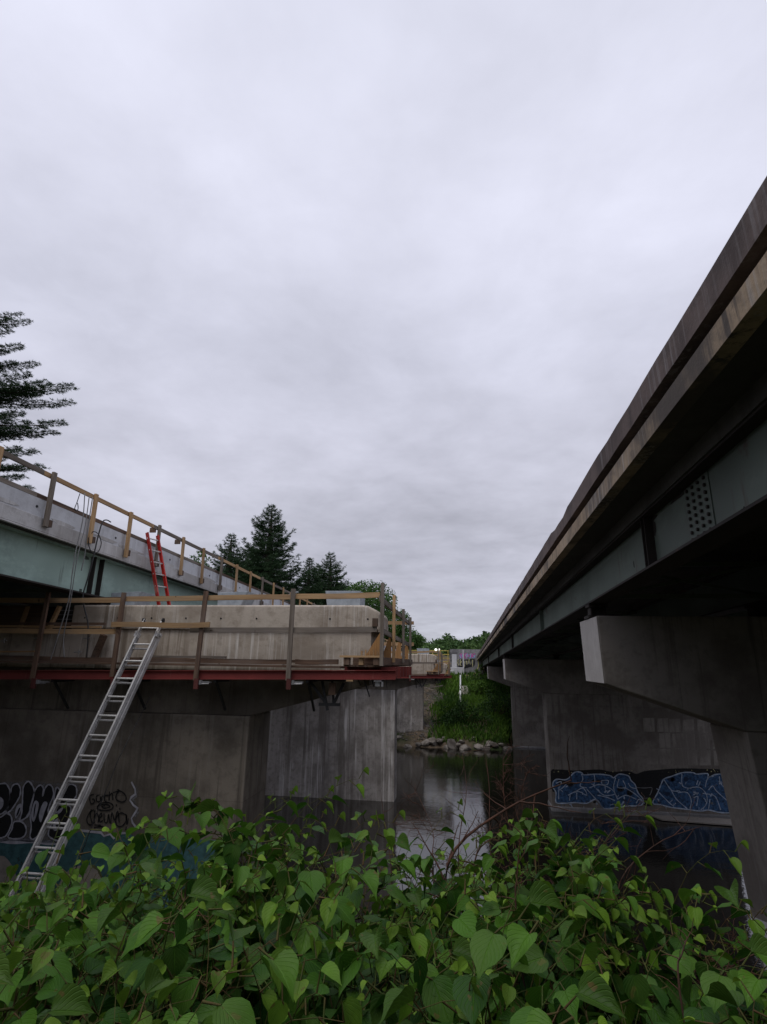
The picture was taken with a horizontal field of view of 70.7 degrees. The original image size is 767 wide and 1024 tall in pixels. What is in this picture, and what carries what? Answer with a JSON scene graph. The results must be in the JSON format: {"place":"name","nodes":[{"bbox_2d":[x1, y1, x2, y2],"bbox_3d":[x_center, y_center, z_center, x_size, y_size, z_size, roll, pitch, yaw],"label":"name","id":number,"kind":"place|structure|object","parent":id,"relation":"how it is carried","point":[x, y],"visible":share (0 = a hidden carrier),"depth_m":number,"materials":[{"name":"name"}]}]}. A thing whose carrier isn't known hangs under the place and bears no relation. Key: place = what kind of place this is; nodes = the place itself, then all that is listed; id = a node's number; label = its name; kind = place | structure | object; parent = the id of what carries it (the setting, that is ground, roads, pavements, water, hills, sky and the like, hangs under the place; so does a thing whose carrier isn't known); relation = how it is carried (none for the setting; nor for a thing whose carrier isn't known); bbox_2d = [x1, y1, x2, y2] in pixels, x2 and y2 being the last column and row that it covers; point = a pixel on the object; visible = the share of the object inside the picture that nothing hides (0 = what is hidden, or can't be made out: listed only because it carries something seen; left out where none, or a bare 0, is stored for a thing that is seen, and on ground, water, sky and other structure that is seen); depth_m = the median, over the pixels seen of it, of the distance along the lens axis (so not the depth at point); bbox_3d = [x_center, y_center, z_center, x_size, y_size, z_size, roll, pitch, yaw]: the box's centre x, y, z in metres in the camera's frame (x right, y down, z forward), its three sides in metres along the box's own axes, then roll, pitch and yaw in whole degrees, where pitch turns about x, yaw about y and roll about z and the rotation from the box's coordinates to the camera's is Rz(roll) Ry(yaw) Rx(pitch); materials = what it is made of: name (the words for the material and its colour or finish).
{"place":"outdoors","nodes":[
{"label":"outdoors","id":0,"kind":"place"},
{"bbox_2d":[0,0,766,643],"label":"sky","id":1,"kind":"structure","parent":0,"point":[393,278],"materials":[{"name":"grey"}]},
{"bbox_2d":[112,644,764,1023],"bbox_3d":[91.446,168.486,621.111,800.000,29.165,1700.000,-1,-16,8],"label":"ground","id":2,"kind":"structure","parent":0,"point":[401,742],"depth_m":50.71,"materials":[{"name":"soil"}]},
{"bbox_2d":[0,310,78,489],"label":"pine tree","id":3,"kind":"object","parent":2,"relation":"on","point":[16,391],"visible":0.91,"depth_m":30.49,"materials":[{"name":"green plant"}]},
{"bbox_2d":[0,889,102,1023],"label":"knotweed plant","id":4,"kind":"object","parent":2,"relation":"on","point":[61,962],"visible":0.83,"depth_m":1.17,"materials":[{"name":"green plant"}]},
{"bbox_2d":[0,864,146,971],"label":"knotweed plant","id":5,"kind":"object","parent":2,"relation":"on","point":[11,870],"visible":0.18,"depth_m":2.40,"materials":[{"name":"green plant"}]},
{"bbox_2d":[0,865,147,1003],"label":"knotweed plant","id":6,"kind":"object","parent":2,"relation":"on","point":[41,924],"visible":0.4,"depth_m":1.81,"materials":[{"name":"green plant"}]},
{"bbox_2d":[37,928,117,1023],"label":"knotweed plant","id":7,"kind":"object","parent":2,"relation":"on","point":[74,937],"visible":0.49,"depth_m":1.48,"materials":[{"name":"green plant"}]},
{"bbox_2d":[0,844,161,1023],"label":"knotweed plant","id":8,"kind":"object","parent":2,"relation":"on","point":[60,930],"visible":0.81,"depth_m":1.15,"materials":[{"name":"green plant"}]},
{"bbox_2d":[11,839,156,1010],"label":"knotweed plant","id":9,"kind":"object","parent":2,"relation":"on","point":[96,996],"visible":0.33,"depth_m":1.72,"materials":[{"name":"green plant"}]},
{"bbox_2d":[0,874,170,955],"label":"knotweed plant","id":10,"kind":"object","parent":2,"relation":"on","point":[31,886],"visible":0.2,"depth_m":2.55,"materials":[{"name":"green plant"}]},
{"bbox_2d":[8,618,164,896],"bbox_3d":[-4.802,3.993,8.833,0.510,4.589,2.056,-7,-17,26],"label":"extension ladder","id":11,"kind":"object","parent":2,"relation":"on","point":[59,798],"visible":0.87,"depth_m":8.84,"materials":[{"name":"metal"}]},
{"bbox_2d":[0,884,178,1023],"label":"knotweed plant","id":12,"kind":"object","parent":2,"relation":"on","point":[70,998],"visible":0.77,"depth_m":0.94,"materials":[{"name":"green plant"}]},
{"bbox_2d":[3,804,197,1006],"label":"knotweed plant","id":13,"kind":"object","parent":2,"relation":"on","point":[119,858],"visible":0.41,"depth_m":2.22,"materials":[{"name":"green plant"}]},
{"bbox_2d":[0,796,215,1023],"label":"knotweed plant","id":14,"kind":"object","parent":2,"relation":"on","point":[141,841],"visible":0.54,"depth_m":1.95,"materials":[{"name":"green plant"}]},
{"bbox_2d":[0,903,258,1023],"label":"knotweed plant","id":15,"kind":"object","parent":2,"relation":"on","point":[90,979],"visible":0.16,"depth_m":1.71,"materials":[{"name":"green plant"}]},
{"bbox_2d":[80,962,205,1023],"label":"knotweed plant","id":16,"kind":"object","parent":2,"relation":"on","point":[155,980],"visible":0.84,"depth_m":0.93,"materials":[{"name":"green plant"}]},
{"bbox_2d":[8,808,287,1011],"bbox_3d":[-1.037,2.000,2.153,1.606,1.439,0.563,-7,-17,25],"label":"knotweed plant","id":17,"kind":"object","parent":2,"relation":"on","point":[219,859],"visible":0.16,"depth_m":2.25,"materials":[{"name":"green plant"}]},
{"bbox_2d":[27,888,293,1021],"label":"knotweed plant","id":18,"kind":"object","parent":2,"relation":"on","point":[170,938],"visible":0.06,"depth_m":1.71,"materials":[{"name":"green plant"}]},
{"bbox_2d":[0,808,321,1023],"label":"knotweed plant","id":19,"kind":"object","parent":2,"relation":"on","point":[204,887],"visible":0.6,"depth_m":1.31,"materials":[{"name":"green plant"}]},
{"bbox_2d":[44,913,298,1023],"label":"knotweed plant","id":20,"kind":"object","parent":2,"relation":"on","point":[239,1010],"visible":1,"depth_m":0.88,"materials":[{"name":"green plant"}]},
{"bbox_2d":[77,831,299,1003],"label":"knotweed plant","id":21,"kind":"object","parent":2,"relation":"on","point":[119,933],"visible":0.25,"depth_m":1.68,"materials":[{"name":"green plant"}]},
{"bbox_2d":[0,846,378,1023],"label":"knotweed plant","id":22,"kind":"object","parent":2,"relation":"on","point":[54,985],"visible":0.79,"depth_m":1.30,"materials":[{"name":"green plant"}]},
{"bbox_2d":[0,591,387,953],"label":"bridge pier","id":23,"kind":"structure","parent":2,"relation":"on","point":[185,735],"depth_m":10.25,"materials":[{"name":"concrete"}]},
{"bbox_2d":[0,605,42,627],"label":"formwork","id":24,"kind":"object","parent":23,"relation":"attached to","point":[11,613],"visible":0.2,"depth_m":11.17,"materials":[{"name":"brown wood"}]},
{"bbox_2d":[0,482,401,653],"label":"widened bridge","id":25,"kind":"structure","parent":23,"relation":"on","point":[36,558],"depth_m":11.17,"materials":[{"name":"concrete"}]},
{"bbox_2d":[145,532,170,604],"bbox_3d":[-5.244,1.890,12.794,1.054,2.836,0.340,0,-16,3],"label":"fibreglass ladder","id":26,"kind":"object","parent":25,"relation":"attached to","point":[161,563],"visible":0.56,"depth_m":12.96,"materials":[{"name":"plastic"}]},
{"bbox_2d":[0,446,401,648],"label":"guard railing","id":27,"kind":"object","parent":25,"relation":"attached to","point":[47,521],"visible":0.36,"depth_m":12.06,"materials":[{"name":"brown wood"}]},
{"bbox_2d":[0,633,411,711],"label":"work platform","id":28,"kind":"structure","parent":23,"relation":"attached to","point":[366,667],"depth_m":9.67,"materials":[{"name":"red metal"}]},
{"bbox_2d":[0,655,111,661],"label":"plank","id":29,"kind":"object","parent":28,"relation":"on","point":[67,659],"visible":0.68,"depth_m":10.33,"materials":[{"name":"brown wood"}]},
{"bbox_2d":[122,657,286,664],"bbox_3d":[-3.326,2.756,9.994,3.200,0.108,0.098,-1,-16,8],"label":"plank","id":30,"kind":"object","parent":28,"relation":"on","point":[236,661],"visible":0.57,"depth_m":9.91,"materials":[{"name":"brown wood"}]},
{"bbox_2d":[0,583,413,679],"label":"timber railing","id":31,"kind":"object","parent":28,"relation":"on","point":[119,624],"visible":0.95,"depth_m":10.01,"materials":[{"name":"brown wood"}]},
{"bbox_2d":[101,835,307,1020],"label":"knotweed plant","id":32,"kind":"object","parent":2,"relation":"on","point":[190,933],"visible":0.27,"depth_m":1.54,"materials":[{"name":"green plant"}]},
{"bbox_2d":[126,785,297,951],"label":"knotweed plant","id":33,"kind":"object","parent":2,"relation":"on","point":[158,823],"visible":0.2,"depth_m":2.25,"materials":[{"name":"green plant"}]},
{"bbox_2d":[113,800,319,1011],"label":"knotweed plant","id":34,"kind":"object","parent":2,"relation":"on","point":[269,909],"visible":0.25,"depth_m":1.68,"materials":[{"name":"green plant"}]},
{"bbox_2d":[94,814,347,986],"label":"knotweed plant","id":35,"kind":"object","parent":2,"relation":"on","point":[297,854],"visible":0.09,"depth_m":2.10,"materials":[{"name":"green plant"}]},
{"bbox_2d":[204,533,247,580],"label":"pine tree","id":36,"kind":"object","parent":2,"relation":"on","point":[231,546],"visible":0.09,"depth_m":80.83,"materials":[{"name":"green plant"}]},
{"bbox_2d":[108,811,345,1001],"bbox_3d":[-0.451,1.785,1.818,0.565,1.444,1.611,-3,-16,15],"label":"knotweed plant","id":37,"kind":"object","parent":2,"relation":"on","point":[151,868],"visible":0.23,"depth_m":1.56,"materials":[{"name":"green plant"}]},
{"bbox_2d":[108,823,364,1010],"bbox_3d":[-0.744,1.701,1.435,1.680,1.506,0.589,5,-16,-13],"label":"knotweed plant","id":38,"kind":"object","parent":2,"relation":"on","point":[313,880],"visible":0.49,"depth_m":1.65,"materials":[{"name":"green plant"}]},
{"bbox_2d":[97,846,378,1011],"bbox_3d":[-0.566,1.730,1.309,1.608,1.441,0.564,15,-21,-42],"label":"knotweed plant","id":39,"kind":"object","parent":2,"relation":"on","point":[130,905],"visible":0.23,"depth_m":1.71,"materials":[{"name":"green plant"}]},
{"bbox_2d":[180,785,333,985],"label":"knotweed plant","id":40,"kind":"object","parent":2,"relation":"on","point":[222,828],"visible":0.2,"depth_m":2.22,"materials":[{"name":"green plant"}]},
{"bbox_2d":[198,788,330,919],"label":"knotweed plant","id":41,"kind":"object","parent":2,"relation":"on","point":[218,842],"visible":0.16,"depth_m":2.16,"materials":[{"name":"green plant"}]},
{"bbox_2d":[156,767,376,995],"bbox_3d":[-0.417,1.933,2.331,0.630,1.610,1.798,-6,-17,24],"label":"knotweed plant","id":42,"kind":"object","parent":2,"relation":"on","point":[279,829],"visible":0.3,"depth_m":2.26,"materials":[{"name":"green plant"}]},
{"bbox_2d":[223,504,324,604],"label":"pine tree","id":43,"kind":"object","parent":2,"relation":"on","point":[271,566],"visible":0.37,"depth_m":74.55,"materials":[{"name":"green plant"}]},
{"bbox_2d":[153,843,417,1023],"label":"knotweed plant","id":44,"kind":"object","parent":2,"relation":"on","point":[204,1011],"visible":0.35,"depth_m":1.30,"materials":[{"name":"green plant"}]},
{"bbox_2d":[72,900,521,1023],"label":"knotweed plant","id":45,"kind":"object","parent":2,"relation":"on","point":[174,959],"visible":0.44,"depth_m":1.24,"materials":[{"name":"green plant"}]},
{"bbox_2d":[130,939,465,1023],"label":"knotweed plant","id":46,"kind":"object","parent":2,"relation":"on","point":[278,1012],"visible":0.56,"depth_m":0.99,"materials":[{"name":"green plant"}]},
{"bbox_2d":[67,911,545,1023],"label":"knotweed plant","id":47,"kind":"object","parent":2,"relation":"on","point":[281,941],"visible":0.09,"depth_m":1.61,"materials":[{"name":"green plant"}]},
{"bbox_2d":[91,897,523,1023],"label":"knotweed plant","id":48,"kind":"object","parent":2,"relation":"on","point":[304,942],"visible":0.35,"depth_m":1.28,"materials":[{"name":"green plant"}]},
{"bbox_2d":[292,557,325,604],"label":"pine tree","id":49,"kind":"object","parent":2,"relation":"on","point":[314,588],"visible":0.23,"depth_m":85.97,"materials":[{"name":"green plant"}]},
{"bbox_2d":[311,552,348,604],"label":"pine tree","id":50,"kind":"object","parent":2,"relation":"on","point":[332,584],"visible":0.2,"depth_m":89.74,"materials":[{"name":"green plant"}]},
{"bbox_2d":[169,797,503,965],"bbox_3d":[-0.176,1.924,2.097,1.735,1.554,0.608,8,-17,-23],"label":"knotweed plant","id":51,"kind":"object","parent":2,"relation":"on","point":[291,838],"visible":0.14,"depth_m":2.10,"materials":[{"name":"green plant"}]},
{"bbox_2d":[109,799,597,1023],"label":"knotweed plant","id":52,"kind":"object","parent":2,"relation":"on","point":[328,916],"visible":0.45,"depth_m":1.61,"materials":[{"name":"green plant"}]},
{"bbox_2d":[197,874,519,1006],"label":"knotweed plant","id":53,"kind":"object","parent":2,"relation":"on","point":[372,927],"visible":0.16,"depth_m":1.67,"materials":[{"name":"green plant"}]},
{"bbox_2d":[337,579,397,620],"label":"broadleaf tree","id":54,"kind":"object","parent":2,"relation":"on","point":[374,601],"visible":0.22,"depth_m":111.48,"materials":[{"name":"green plant"}]},
{"bbox_2d":[170,810,620,1023],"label":"knotweed plant","id":55,"kind":"object","parent":2,"relation":"on","point":[489,943],"visible":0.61,"depth_m":1.20,"materials":[{"name":"green plant"}]},
{"bbox_2d":[360,980,462,1023],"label":"knotweed plant","id":56,"kind":"object","parent":2,"relation":"on","point":[396,998],"visible":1,"depth_m":0.89,"materials":[{"name":"green plant"}]},
{"bbox_2d":[348,798,485,985],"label":"knotweed plant","id":57,"kind":"object","parent":2,"relation":"on","point":[403,843],"visible":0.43,"depth_m":2.17,"materials":[{"name":"green plant"}]},
{"bbox_2d":[327,826,508,991],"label":"knotweed plant","id":58,"kind":"object","parent":2,"relation":"on","point":[441,902],"visible":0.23,"depth_m":1.75,"materials":[{"name":"green plant"}]},
{"bbox_2d":[336,927,501,1023],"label":"knotweed plant","id":59,"kind":"object","parent":2,"relation":"on","point":[402,1013],"visible":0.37,"depth_m":1.10,"materials":[{"name":"green plant"}]},
{"bbox_2d":[397,660,447,732],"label":"bridge pier","id":60,"kind":"structure","parent":2,"relation":"on","point":[410,708],"depth_m":52.22,"materials":[{"name":"concrete"}]},
{"bbox_2d":[307,862,555,1023],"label":"knotweed plant","id":61,"kind":"object","parent":2,"relation":"on","point":[461,946],"visible":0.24,"depth_m":1.41,"materials":[{"name":"green plant"}]},
{"bbox_2d":[354,846,522,979],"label":"knotweed plant","id":62,"kind":"object","parent":2,"relation":"on","point":[382,881],"visible":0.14,"depth_m":2.04,"materials":[{"name":"green plant"}]},
{"bbox_2d":[379,825,508,948],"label":"knotweed plant","id":63,"kind":"object","parent":2,"relation":"on","point":[474,869],"visible":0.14,"depth_m":2.02,"materials":[{"name":"green plant"}]},
{"bbox_2d":[408,631,489,655],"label":"wood","id":64,"kind":"object","parent":2,"relation":"on","point":[448,642],"visible":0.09,"depth_m":184.43,"materials":[{"name":"green plant"}]},
{"bbox_2d":[450,649,482,672],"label":"abutment wall","id":65,"kind":"structure","parent":2,"relation":"on","point":[466,659],"depth_m":72.56,"materials":[{"name":"concrete"}]},
{"bbox_2d":[439,699,493,724],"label":"shrub","id":66,"kind":"object","parent":2,"relation":"on","point":[459,704],"visible":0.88,"depth_m":53.24,"materials":[{"name":"green plant"}]},
{"bbox_2d":[325,880,611,1023],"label":"knotweed plant","id":67,"kind":"object","parent":2,"relation":"on","point":[371,942],"visible":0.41,"depth_m":1.19,"materials":[{"name":"green plant"}]},
{"bbox_2d":[380,854,556,995],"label":"knotweed plant","id":68,"kind":"object","parent":2,"relation":"on","point":[416,897],"visible":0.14,"depth_m":1.76,"materials":[{"name":"green plant"}]},
{"bbox_2d":[427,671,511,743],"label":"bank grass","id":69,"kind":"structure","parent":2,"relation":"on","point":[501,720],"depth_m":55.74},
{"bbox_2d":[346,851,613,1018],"bbox_3d":[0.177,1.620,1.128,0.546,1.395,1.557,-12,-20,39],"label":"knotweed plant","id":70,"kind":"object","parent":2,"relation":"on","point":[392,931],"visible":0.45,"depth_m":1.53,"materials":[{"name":"green plant"}]},
{"bbox_2d":[370,850,627,1023],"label":"knotweed plant","id":71,"kind":"object","parent":2,"relation":"on","point":[594,989],"visible":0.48,"depth_m":0.96,"materials":[{"name":"green plant"}]},
{"bbox_2d":[411,736,601,941],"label":"bare branch","id":72,"kind":"object","parent":2,"relation":"on","point":[458,845],"visible":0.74,"depth_m":2.41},
{"bbox_2d":[487,664,544,748],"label":"bridge pier","id":73,"kind":"structure","parent":2,"relation":"on","point":[527,716],"depth_m":50.44,"materials":[{"name":"concrete"}]},
{"bbox_2d":[451,808,582,1023],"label":"knotweed plant","id":74,"kind":"object","parent":2,"relation":"on","point":[491,908],"visible":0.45,"depth_m":1.82,"materials":[{"name":"green plant"}]},
{"bbox_2d":[470,837,572,1013],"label":"knotweed plant","id":75,"kind":"object","parent":2,"relation":"on","point":[494,889],"visible":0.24,"depth_m":1.99,"materials":[{"name":"green plant"}]},
{"bbox_2d":[415,839,628,1012],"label":"knotweed plant","id":76,"kind":"object","parent":2,"relation":"on","point":[578,974],"visible":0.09,"depth_m":1.71,"materials":[{"name":"green plant"}]},
{"bbox_2d":[476,899,604,1023],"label":"knotweed plant","id":77,"kind":"object","parent":2,"relation":"on","point":[569,980],"visible":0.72,"depth_m":1.34,"materials":[{"name":"green plant"}]},
{"bbox_2d":[421,807,665,1015],"bbox_3d":[0.580,2.023,2.303,0.528,1.347,1.504,10,-18,-30],"label":"knotweed plant","id":78,"kind":"object","parent":2,"relation":"on","point":[579,868],"visible":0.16,"depth_m":2.12,"materials":[{"name":"green plant"}]},
{"bbox_2d":[478,801,624,973],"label":"knotweed plant","id":79,"kind":"object","parent":2,"relation":"on","point":[560,886],"visible":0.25,"depth_m":2.00,"materials":[{"name":"green plant"}]},
{"bbox_2d":[391,856,729,1023],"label":"knotweed plant","id":80,"kind":"object","parent":2,"relation":"on","point":[453,896],"visible":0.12,"depth_m":1.86,"materials":[{"name":"green plant"}]},
{"bbox_2d":[443,881,716,1002],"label":"knotweed plant","id":81,"kind":"object","parent":2,"relation":"on","point":[659,902],"visible":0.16,"depth_m":1.83,"materials":[{"name":"green plant"}]},
{"bbox_2d":[460,889,704,1023],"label":"knotweed plant","id":82,"kind":"object","parent":2,"relation":"on","point":[695,993],"visible":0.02,"depth_m":1.68,"materials":[{"name":"green plant"}]},
{"bbox_2d":[403,849,766,1023],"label":"knotweed plant","id":83,"kind":"object","parent":2,"relation":"on","point":[707,974],"visible":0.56,"depth_m":1.26,"materials":[{"name":"green plant"}]},
{"bbox_2d":[509,797,666,1023],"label":"knotweed plant","id":84,"kind":"object","parent":2,"relation":"on","point":[550,829],"visible":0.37,"depth_m":1.90,"materials":[{"name":"green plant"}]},
{"bbox_2d":[457,914,766,1023],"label":"knotweed plant","id":85,"kind":"object","parent":2,"relation":"on","point":[509,993],"visible":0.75,"depth_m":1.28,"materials":[{"name":"green plant"}]},
{"bbox_2d":[482,875,766,1023],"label":"knotweed plant","id":86,"kind":"object","parent":2,"relation":"on","point":[608,940],"visible":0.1,"depth_m":1.98,"materials":[{"name":"green plant"}]},
{"bbox_2d":[496,820,760,1023],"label":"knotweed plant","id":87,"kind":"object","parent":2,"relation":"on","point":[689,913],"visible":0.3,"depth_m":1.73,"materials":[{"name":"green plant"}]},
{"bbox_2d":[509,816,766,1023],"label":"knotweed plant","id":88,"kind":"object","parent":2,"relation":"on","point":[673,865],"visible":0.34,"depth_m":2.03,"materials":[{"name":"green plant"}]},
{"bbox_2d":[517,838,766,1023],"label":"knotweed plant","id":89,"kind":"object","parent":2,"relation":"on","point":[754,926],"visible":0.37,"depth_m":1.73,"materials":[{"name":"green plant"}]},
{"bbox_2d":[539,915,745,1023],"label":"knotweed plant","id":90,"kind":"object","parent":2,"relation":"on","point":[636,988],"visible":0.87,"depth_m":1.27,"materials":[{"name":"green plant"}]},
{"bbox_2d":[541,833,766,1023],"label":"knotweed plant","id":91,"kind":"object","parent":2,"relation":"on","point":[667,893],"visible":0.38,"depth_m":1.80,"materials":[{"name":"green plant"}]},
{"bbox_2d":[580,604,766,979],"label":"bridge pier","id":92,"kind":"structure","parent":2,"relation":"on","point":[712,670],"depth_m":9.04,"materials":[{"name":"concrete"}]},
{"bbox_2d":[477,176,766,667],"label":"highway bridge","id":93,"kind":"structure","parent":92,"relation":"on","point":[665,513],"depth_m":5.98,"materials":[{"name":"concrete"}]},
{"bbox_2d":[592,924,766,1017],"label":"knotweed plant","id":94,"kind":"object","parent":2,"relation":"on","point":[651,955],"visible":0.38,"depth_m":1.52,"materials":[{"name":"green plant"}]},
{"bbox_2d":[678,878,766,964],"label":"knotweed plant","id":95,"kind":"object","parent":2,"relation":"on","point":[731,895],"visible":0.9,"depth_m":1.34,"materials":[{"name":"green plant"}]},
{"bbox_2d":[705,977,766,1023],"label":"knotweed plant","id":96,"kind":"object","parent":2,"relation":"on","point":[719,990],"visible":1,"depth_m":1.02,"materials":[{"name":"green plant"}]},
{"bbox_2d":[260,746,766,993],"bbox_3d":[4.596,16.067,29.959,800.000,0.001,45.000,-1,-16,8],"label":"water","id":97,"kind":"structure","parent":0,"point":[445,772],"depth_m":25.24,"materials":[{"name":"black liquid"}]},
{"bbox_2d":[265,648,436,801],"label":"bridge pier","id":98,"kind":"structure","parent":97,"relation":"in","point":[352,736],"depth_m":30.99,"materials":[{"name":"concrete"}]},
{"bbox_2d":[503,654,730,818],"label":"bridge pier","id":99,"kind":"structure","parent":97,"relation":"in","point":[622,747],"depth_m":28.64,"materials":[{"name":"concrete"}]},
{"bbox_2d":[650,815,731,825],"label":"ledge slab","id":100,"kind":"structure","parent":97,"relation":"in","point":[714,821],"depth_m":26.82,"materials":[{"name":"grey concrete"}]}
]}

